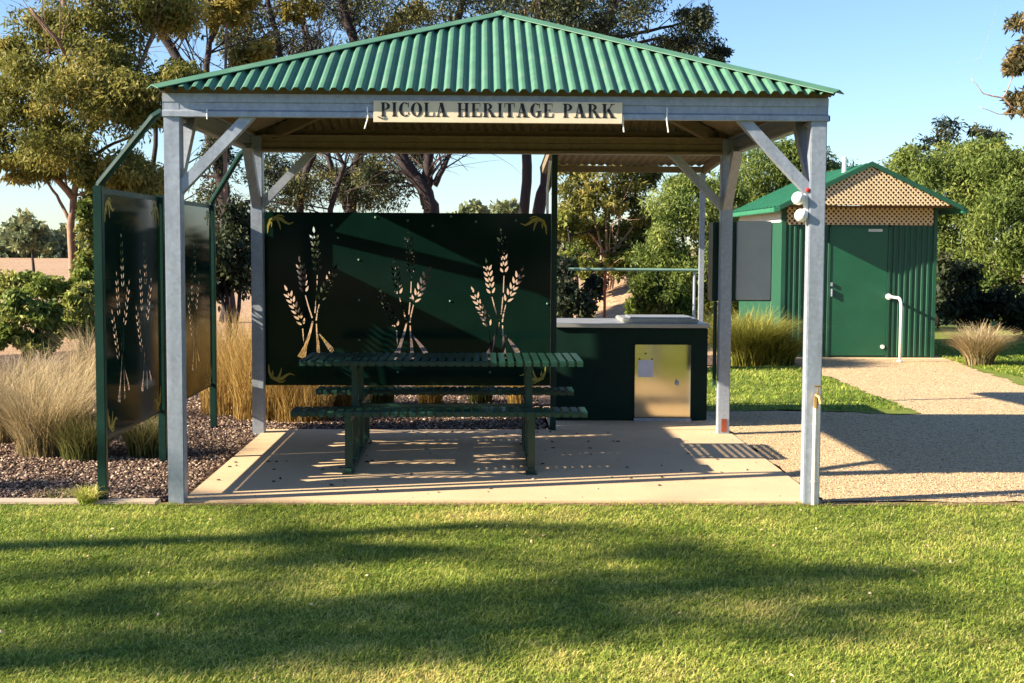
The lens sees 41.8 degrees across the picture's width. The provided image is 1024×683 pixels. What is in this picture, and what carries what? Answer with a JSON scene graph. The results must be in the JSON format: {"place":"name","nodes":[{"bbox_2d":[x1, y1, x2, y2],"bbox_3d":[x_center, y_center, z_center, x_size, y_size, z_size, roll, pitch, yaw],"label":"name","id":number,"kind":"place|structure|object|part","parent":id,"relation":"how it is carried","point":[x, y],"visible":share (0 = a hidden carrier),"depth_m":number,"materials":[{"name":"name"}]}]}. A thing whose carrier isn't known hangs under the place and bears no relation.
{"place":"outdoors","nodes":[
{"label":"outdoors","id":0,"kind":"place"},
{"bbox_2d":[0,335,716,500],"bbox_3d":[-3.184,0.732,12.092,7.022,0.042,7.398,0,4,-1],"label":"bark mulch","id":1,"kind":"object","parent":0,"point":[50,472],"visible":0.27,"depth_m":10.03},
{"bbox_2d":[0,286,65,369],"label":"shrub","id":2,"kind":"object","parent":1,"relation":"on","point":[19,309],"visible":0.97,"depth_m":16.96,"materials":[{"name":"green plant"}]},
{"bbox_2d":[0,340,82,396],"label":"grass tussock","id":3,"kind":"object","parent":1,"relation":"on","point":[22,364],"depth_m":13.26,"materials":[{"name":"plant"}]},
{"bbox_2d":[0,266,93,359],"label":"shrub","id":4,"kind":"object","parent":1,"relation":"on","point":[50,287],"visible":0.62,"depth_m":18.70,"materials":[{"name":"green plant"}]},
{"bbox_2d":[0,348,94,443],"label":"grass tussock","id":5,"kind":"object","parent":1,"relation":"on","point":[5,437],"depth_m":10.81,"materials":[{"name":"plant"}]},
{"bbox_2d":[31,486,76,497],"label":"weed","id":6,"kind":"object","parent":1,"relation":"on","point":[59,496],"visible":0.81,"depth_m":8.50,"materials":[{"name":"green plant"}]},
{"bbox_2d":[1,342,120,417],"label":"grass tussock","id":7,"kind":"object","parent":1,"relation":"on","point":[67,378],"depth_m":12.34,"materials":[{"name":"plant"}]},
{"bbox_2d":[0,357,128,457],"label":"grass tussock","id":8,"kind":"object","parent":1,"relation":"on","point":[30,442],"depth_m":10.10,"materials":[{"name":"plant"}]},
{"bbox_2d":[34,321,117,391],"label":"grass tussock","id":9,"kind":"object","parent":1,"relation":"on","point":[87,350],"depth_m":14.19,"materials":[{"name":"plant"}]},
{"bbox_2d":[32,403,123,461],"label":"grass tussock","id":10,"kind":"object","parent":1,"relation":"on","point":[79,443],"depth_m":9.94,"materials":[{"name":"plant"}]},
{"bbox_2d":[54,280,113,362],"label":"shrub","id":11,"kind":"object","parent":1,"relation":"on","point":[78,301],"visible":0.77,"depth_m":17.81,"materials":[{"name":"green plant"}]},
{"bbox_2d":[95,410,194,458],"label":"grass tussock","id":12,"kind":"object","parent":1,"relation":"on","point":[143,443],"depth_m":10.10,"materials":[{"name":"plant"}]},
{"bbox_2d":[93,108,242,499],"bbox_3d":[-2.397,-0.318,10.024,0.445,2.470,3.549,0,4,-1],"label":"wheat screen","id":13,"kind":"object","parent":1,"relation":"on","point":[134,222],"visible":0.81,"depth_m":9.27,"materials":[{"name":"green paint"}]},
{"bbox_2d":[193,197,250,347],"bbox_3d":[-4.220,-1.029,20.266,1.365,2.359,1.205,0,4,-1],"label":"dark shrub","id":14,"kind":"object","parent":1,"relation":"on","point":[236,226],"visible":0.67,"depth_m":20.10,"materials":[{"name":"green plant"}]},
{"bbox_2d":[192,309,251,415],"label":"reed clump","id":15,"kind":"object","parent":1,"relation":"on","point":[225,404],"visible":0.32,"depth_m":12.67,"materials":[{"name":"yellow plant"}]},
{"bbox_2d":[217,305,318,373],"bbox_3d":[-2.541,0.115,13.465,1.496,1.059,1.534,-3,5,-35],"label":"reed clump","id":16,"kind":"object","parent":1,"relation":"on","point":[239,332],"visible":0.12,"depth_m":13.36,"materials":[{"name":"yellow plant"}]},
{"bbox_2d":[216,309,331,420],"bbox_3d":[-2.295,0.188,12.432,1.615,1.062,1.503,-3,5,-42],"label":"reed clump","id":17,"kind":"object","parent":1,"relation":"on","point":[244,405],"visible":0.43,"depth_m":12.30,"materials":[{"name":"yellow plant"}]},
{"bbox_2d":[220,312,333,399],"bbox_3d":[-2.198,0.143,13.022,1.556,1.068,1.572,0,4,-1],"label":"reed clump","id":18,"kind":"object","parent":1,"relation":"on","point":[300,351],"visible":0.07,"depth_m":12.93,"materials":[{"name":"yellow plant"}]},
{"bbox_2d":[266,385,343,423],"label":"reed clump","id":19,"kind":"object","parent":1,"relation":"on","point":[291,401],"visible":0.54,"depth_m":12.21,"materials":[{"name":"yellow plant"}]},
{"bbox_2d":[324,385,351,406],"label":"grass tussock","id":20,"kind":"object","parent":1,"relation":"on","point":[344,400],"depth_m":13.21,"materials":[{"name":"plant"}]},
{"bbox_2d":[300,229,415,347],"bbox_3d":[-1.758,-0.530,15.882,1.548,2.016,1.026,0,4,-1],"label":"dark shrub","id":21,"kind":"object","parent":1,"relation":"on","point":[392,269],"visible":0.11,"depth_m":15.68,"materials":[{"name":"green plant"}]},
{"bbox_2d":[365,357,395,402],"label":"grass tussock","id":22,"kind":"object","parent":1,"relation":"on","point":[384,398],"depth_m":13.53,"materials":[{"name":"plant"}]},
{"bbox_2d":[412,385,450,402],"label":"grass tussock","id":23,"kind":"object","parent":1,"relation":"on","point":[424,398],"depth_m":13.34,"materials":[{"name":"yellow plant"}]},
{"bbox_2d":[461,386,497,402],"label":"grass tussock","id":24,"kind":"object","parent":1,"relation":"on","point":[480,398],"depth_m":13.74,"materials":[{"name":"plant"}]},
{"bbox_2d":[501,386,534,402],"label":"grass tussock","id":25,"kind":"object","parent":1,"relation":"on","point":[514,398],"depth_m":13.46,"materials":[{"name":"yellow plant"}]},
{"bbox_2d":[471,228,567,359],"bbox_3d":[-0.146,-0.551,16.899,1.686,1.944,0.877,0,4,-1],"label":"dark shrub","id":26,"kind":"object","parent":1,"relation":"on","point":[490,350],"visible":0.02,"depth_m":16.76,"materials":[{"name":"green plant"}]},
{"bbox_2d":[557,254,611,317],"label":"dark shrub","id":27,"kind":"object","parent":1,"relation":"on","point":[578,302],"visible":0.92,"depth_m":20.21,"materials":[{"name":"green plant"}]},
{"bbox_2d":[569,268,697,317],"bbox_3d":[1.562,-0.260,17.342,1.670,1.379,0.067,0,4,-1],"label":"rail fence","id":28,"kind":"object","parent":1,"relation":"on","point":[694,271],"visible":0.55,"depth_m":17.28,"materials":[{"name":"metal"}]},
{"bbox_2d":[623,264,697,317],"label":"dark shrub","id":29,"kind":"object","parent":1,"relation":"on","point":[651,293],"visible":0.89,"depth_m":21.15,"materials":[{"name":"green plant"}]},
{"bbox_2d":[186,429,822,503],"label":"slab","id":30,"kind":"structure","parent":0,"point":[479,463],"depth_m":9.53,"materials":[{"name":"concrete"}]},
{"bbox_2d":[291,352,587,474],"bbox_3d":[-0.518,0.491,10.073,2.043,0.762,1.660,0,4,-1],"label":"picnic table","id":31,"kind":"object","parent":30,"relation":"on","point":[360,411],"visible":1,"depth_m":9.79,"materials":[{"name":"green paint"}]},
{"bbox_2d":[195,431,756,497],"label":"leaf litter","id":32,"kind":"object","parent":30,"relation":"on","point":[746,469],"visible":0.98,"depth_m":9.64,"materials":[{"name":"brown plant"}]},
{"bbox_2d":[147,10,843,503],"bbox_3d":[-0.129,-0.734,9.815,4.227,3.332,3.484,0,4,-1],"label":"picnic shelter","id":33,"kind":"object","parent":30,"relation":"on","point":[309,106],"visible":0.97,"depth_m":8.44,"materials":[{"name":"green paint"}]},
{"bbox_2d":[264,212,550,385],"bbox_3d":[-0.894,-0.360,11.461,2.450,1.475,0.044,0,4,-1],"label":"wheat screen","id":34,"kind":"object","parent":33,"relation":"attached to","point":[361,251],"visible":0.99,"depth_m":11.44,"materials":[{"name":"green paint"}]},
{"bbox_2d":[373,101,621,123],"bbox_3d":[-0.084,-1.394,8.154,1.514,0.130,0.021,0,4,-1],"label":"name board","id":35,"kind":"object","parent":33,"relation":"attached to","point":[500,112],"visible":1,"depth_m":8.15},
{"bbox_2d":[708,221,772,384],"bbox_3d":[1.969,-0.334,11.587,0.510,1.405,0.296,0,4,-1],"label":"notice board","id":36,"kind":"object","parent":33,"relation":"attached to","point":[751,260],"visible":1,"depth_m":11.47,"materials":[{"name":"green paint"}]},
{"bbox_3d":[2.068,-0.691,11.472,0.300,0.675,0.016,0,4,-1],"label":"door","id":37,"kind":"part","parent":36,"relation":"part of","materials":[{"name":"grey metal"}]},
{"bbox_2d":[791,188,809,221],"bbox_3d":[1.784,-0.844,8.292,0.109,0.209,0.103,0,4,-1],"label":"sensor light","id":38,"kind":"object","parent":33,"relation":"attached to","point":[799,198],"visible":1,"depth_m":8.26,"materials":[{"name":"white plastic"}]},
{"bbox_2d":[811,385,822,505],"bbox_3d":[1.900,0.656,8.326,0.049,0.771,0.090,-2,5,-30],"label":"garden tap","id":39,"kind":"object","parent":33,"relation":"attached to","point":[817,400],"visible":0.95,"depth_m":8.33,"materials":[{"name":"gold metal"}]},
{"bbox_2d":[0,500,1023,682],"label":"lawn","id":40,"kind":"structure","parent":0,"point":[493,593],"depth_m":6.33,"materials":[{"name":"plant"}]},
{"bbox_2d":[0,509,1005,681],"bbox_3d":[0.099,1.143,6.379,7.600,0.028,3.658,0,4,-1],"label":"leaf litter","id":41,"kind":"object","parent":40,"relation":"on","point":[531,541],"visible":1,"depth_m":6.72,"materials":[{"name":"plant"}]},
{"bbox_2d":[2,501,1023,505],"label":"dirt edge","id":42,"kind":"object","parent":40,"relation":"on","point":[866,503],"visible":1,"depth_m":8.37,"materials":[{"name":"brown soil"}]},
{"bbox_2d":[0,245,1023,501],"bbox_3d":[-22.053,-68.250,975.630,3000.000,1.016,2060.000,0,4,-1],"label":"ground","id":43,"kind":"structure","parent":0,"point":[616,295],"depth_m":33.62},
{"bbox_2d":[0,217,15,251],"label":"distant tree","id":44,"kind":"object","parent":43,"relation":"on","point":[4,224],"visible":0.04,"depth_m":195.93,"materials":[{"name":"green plant"}]},
{"bbox_2d":[0,269,63,333],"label":"shrub","id":45,"kind":"object","parent":43,"relation":"on","point":[55,300],"visible":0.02,"depth_m":20.08,"materials":[{"name":"green plant"}]},
{"bbox_2d":[6,219,60,272],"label":"distant tree","id":46,"kind":"object","parent":43,"relation":"on","point":[33,235],"visible":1,"depth_m":59.43,"materials":[{"name":"green plant"}]},
{"bbox_2d":[0,207,77,257],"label":"distant tree","id":47,"kind":"object","parent":43,"relation":"on","point":[20,219],"visible":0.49,"depth_m":155.64,"materials":[{"name":"green plant"}]},
{"bbox_2d":[51,223,88,251],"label":"distant tree","id":48,"kind":"object","parent":43,"relation":"on","point":[63,226],"visible":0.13,"depth_m":215.33,"materials":[{"name":"green plant"}]},
{"bbox_2d":[0,498,160,504],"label":"kerb","id":49,"kind":"structure","parent":43,"relation":"on","point":[74,500],"depth_m":8.31,"materials":[{"name":"concrete"}]},
{"bbox_2d":[57,483,115,503],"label":"weed","id":50,"kind":"object","parent":49,"relation":"on","point":[84,495],"visible":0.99,"depth_m":8.29,"materials":[{"name":"green plant"}]},
{"bbox_2d":[0,0,213,278],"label":"gum tree","id":51,"kind":"object","parent":43,"relation":"on","point":[112,86],"visible":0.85,"depth_m":22.21,"materials":[{"name":"green plant"}]},
{"bbox_2d":[69,191,198,341],"bbox_3d":[-6.186,-1.248,22.623,2.576,2.509,1.178,-2,4,-25],"label":"shrub","id":52,"kind":"object","parent":43,"relation":"on","point":[84,216],"visible":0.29,"depth_m":21.80,"materials":[{"name":"green plant"}]},
{"bbox_2d":[123,0,327,335],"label":"gum tree","id":53,"kind":"object","parent":43,"relation":"on","point":[235,13],"visible":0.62,"depth_m":23.80,"materials":[{"name":"green plant"}]},
{"bbox_2d":[94,0,358,322],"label":"gum tree","id":54,"kind":"object","parent":43,"relation":"on","point":[210,141],"visible":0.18,"depth_m":27.88,"materials":[{"name":"green plant"}]},
{"bbox_2d":[191,0,394,315],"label":"gum tree","id":55,"kind":"object","parent":43,"relation":"on","point":[298,190],"visible":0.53,"depth_m":30.88,"materials":[{"name":"green plant"}]},
{"bbox_2d":[257,0,432,211],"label":"gum tree","id":56,"kind":"object","parent":43,"relation":"on","point":[295,49],"visible":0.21,"depth_m":33.83,"materials":[{"name":"green plant"}]},
{"bbox_2d":[375,0,438,168],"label":"gum tree","id":57,"kind":"object","parent":43,"relation":"on","point":[410,6],"visible":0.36,"depth_m":32.26,"materials":[{"name":"green plant"}]},
{"bbox_2d":[307,0,534,294],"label":"gum tree","id":58,"kind":"object","parent":43,"relation":"on","point":[424,182],"visible":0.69,"depth_m":31.94,"materials":[{"name":"green plant"}]},
{"bbox_2d":[446,198,490,212],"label":"distant tree","id":59,"kind":"object","parent":43,"relation":"on","point":[476,206],"visible":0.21,"depth_m":127.13,"materials":[{"name":"green plant"}]},
{"bbox_2d":[489,199,517,212],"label":"distant tree","id":60,"kind":"object","parent":43,"relation":"on","point":[494,208],"visible":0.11,"depth_m":132.50,"materials":[{"name":"green plant"}]},
{"bbox_2d":[492,197,519,262],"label":"distant tree","id":61,"kind":"object","parent":43,"relation":"on","point":[511,206],"visible":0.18,"depth_m":131.67,"materials":[{"name":"green plant"}]},
{"bbox_2d":[524,0,603,29],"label":"gum tree","id":62,"kind":"object","parent":43,"relation":"on","point":[566,5],"visible":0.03,"depth_m":30.33,"materials":[{"name":"green plant"}]},
{"bbox_2d":[487,0,652,288],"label":"gum tree","id":63,"kind":"object","parent":43,"relation":"on","point":[561,15],"visible":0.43,"depth_m":29.48,"materials":[{"name":"green plant"}]},
{"bbox_2d":[557,203,596,250],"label":"distant tree","id":64,"kind":"object","parent":43,"relation":"on","point":[564,242],"visible":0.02,"depth_m":67.73,"materials":[{"name":"green plant"}]},
{"bbox_2d":[557,205,654,287],"bbox_3d":[1.889,-1.627,28.172,3.066,2.558,2.275,-4,6,-45],"label":"shrub","id":65,"kind":"object","parent":43,"relation":"on","point":[569,225],"visible":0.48,"depth_m":27.81,"materials":[{"name":"green plant"}]},
{"bbox_2d":[543,406,715,429],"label":"barbecue slab","id":66,"kind":"structure","parent":43,"relation":"on","point":[709,423],"depth_m":11.94,"materials":[{"name":"concrete"}]},
{"bbox_2d":[541,155,719,429],"bbox_3d":[1.137,-0.557,12.523,1.742,2.589,2.120,0,4,-1],"label":"barbecue shelter","id":67,"kind":"object","parent":66,"relation":"on","point":[709,163],"visible":0.52,"depth_m":13.07,"materials":[{"name":"green paint"}]},
{"bbox_2d":[556,315,709,420],"bbox_3d":[1.078,0.224,12.635,1.420,0.938,0.965,0,4,-1],"label":"barbecue","id":68,"kind":"object","parent":66,"relation":"on","point":[644,367],"visible":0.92,"depth_m":12.21,"materials":[{"name":"metal"}]},
{"bbox_2d":[634,345,690,416],"bbox_3d":[1.373,0.362,12.194,0.510,0.665,0.053,0,4,-1],"label":"door","id":69,"kind":"structure","parent":68,"relation":"in","point":[662,372],"depth_m":12.21,"materials":[{"name":"silver metal"}]},
{"bbox_2d":[557,164,705,290],"bbox_3d":[2.671,-2.729,27.671,5.378,3.635,3.265,-2,5,-28],"label":"mallee tree","id":70,"kind":"object","parent":43,"relation":"on","point":[586,200],"visible":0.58,"depth_m":27.81,"materials":[{"name":"green plant"}]},
{"bbox_2d":[532,0,735,213],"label":"gum tree","id":71,"kind":"object","parent":43,"relation":"on","point":[701,20],"visible":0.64,"depth_m":32.76,"materials":[{"name":"green plant"}]},
{"bbox_2d":[624,170,750,320],"bbox_3d":[3.279,-1.719,24.780,2.418,3.180,2.131,0,4,-1],"label":"pepper tree","id":72,"kind":"object","parent":43,"relation":"on","point":[664,249],"visible":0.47,"depth_m":24.49,"materials":[{"name":"green plant"}]},
{"bbox_2d":[689,236,708,253],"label":"distant tree","id":73,"kind":"object","parent":43,"relation":"on","point":[692,244],"visible":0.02,"depth_m":339.72,"materials":[{"name":"green plant"}]},
{"bbox_2d":[690,304,802,366],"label":"ornamental grass","id":74,"kind":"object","parent":43,"relation":"on","point":[745,335],"depth_m":18.09,"materials":[{"name":"green plant"}]},
{"bbox_2d":[704,136,857,315],"bbox_3d":[5.527,-2.229,27.585,3.512,4.061,2.498,0,4,-1],"label":"pepper tree","id":75,"kind":"object","parent":43,"relation":"on","point":[756,164],"visible":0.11,"depth_m":26.92,"materials":[{"name":"green plant"}]},
{"bbox_2d":[732,328,834,365],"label":"ornamental grass","id":76,"kind":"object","parent":43,"relation":"on","point":[786,354],"depth_m":18.09,"materials":[{"name":"green plant"}]},
{"bbox_2d":[905,115,968,306],"bbox_3d":[10.874,-3.308,34.467,1.595,5.092,1.389,0,4,-1],"label":"gum tree","id":77,"kind":"object","parent":43,"relation":"on","point":[948,134],"visible":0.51,"depth_m":34.12,"materials":[{"name":"green plant"}]},
{"bbox_2d":[956,122,1012,144],"bbox_3d":[12.108,-3.190,34.416,1.729,4.876,1.505,0,4,-1],"label":"gum tree","id":78,"kind":"object","parent":43,"relation":"on","point":[983,131],"visible":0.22,"depth_m":33.97,"materials":[{"name":"green plant"}]},
{"bbox_2d":[0,0,1023,247],"label":"sky","id":79,"kind":"structure","parent":0,"point":[898,66],"materials":[{"name":"blue"}]},
{"bbox_2d":[707,360,1023,502],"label":"gravel path","id":80,"kind":"structure","parent":0,"point":[1010,396],"depth_m":11.43,"materials":[{"name":"beige gravel"}]},
{"bbox_2d":[795,356,952,359],"bbox_3d":[5.035,0.149,21.120,2.650,0.062,3.850,0,4,-1],"label":"toilet apron","id":81,"kind":"object","parent":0,"point":[877,358],"visible":0.03,"depth_m":19.34,"materials":[{"name":"concrete"}]},
{"bbox_2d":[733,157,968,357],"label":"toilet block","id":82,"kind":"structure","parent":81,"relation":"on","point":[880,242],"depth_m":19.43,"materials":[{"name":"metal"}]},
{"bbox_2d":[828,227,887,355],"bbox_3d":[5.024,-0.722,19.428,0.835,1.860,0.058,0,4,-1],"label":"door","id":83,"kind":"structure","parent":82,"relation":"in","point":[859,256],"depth_m":19.44,"materials":[{"name":"metal"}]},
{"bbox_2d":[885,294,902,361],"bbox_3d":[5.459,-0.200,19.129,0.090,0.945,0.698,0,4,0],"label":"grab rail","id":84,"kind":"object","parent":82,"relation":"attached to","point":[888,296],"visible":1,"depth_m":18.82,"materials":[{"name":"white metal"}]},
{"bbox_2d":[934,316,1023,385],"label":"side lawn","id":85,"kind":"structure","parent":0,"point":[1016,379],"depth_m":23.62,"materials":[{"name":"green plant"}]},
{"bbox_2d":[707,341,1023,414],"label":"grass","id":86,"kind":"structure","parent":85,"relation":"on","point":[1004,367],"depth_m":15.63,"materials":[{"name":"green plant"}]},
{"bbox_2d":[860,136,1007,325],"bbox_3d":[8.771,-2.207,27.282,3.018,4.026,2.681,0,4,-1],"label":"pepper tree","id":87,"kind":"object","parent":85,"relation":"on","point":[934,170],"visible":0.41,"depth_m":26.80,"materials":[{"name":"green plant"}]},
{"bbox_2d":[931,321,1023,365],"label":"grass tussock","id":88,"kind":"object","parent":85,"relation":"on","point":[981,347],"depth_m":18.21,"materials":[{"name":"plant"}]},
{"bbox_2d":[935,250,1023,337],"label":"dark shrub","id":89,"kind":"object","parent":85,"relation":"on","point":[959,301],"visible":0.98,"depth_m":23.75,"materials":[{"name":"green plant"}]},
{"bbox_2d":[951,132,1023,329],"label":"pepper tree","id":90,"kind":"object","parent":85,"relation":"on","point":[1003,181],"visible":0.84,"depth_m":26.02,"materials":[{"name":"green plant"}]},
{"bbox_2d":[971,7,1023,119],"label":"gum tree","id":91,"kind":"object","parent":85,"relation":"on","point":[1012,65],"visible":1,"depth_m":22.20,"materials":[{"name":"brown plant"}]}
]}

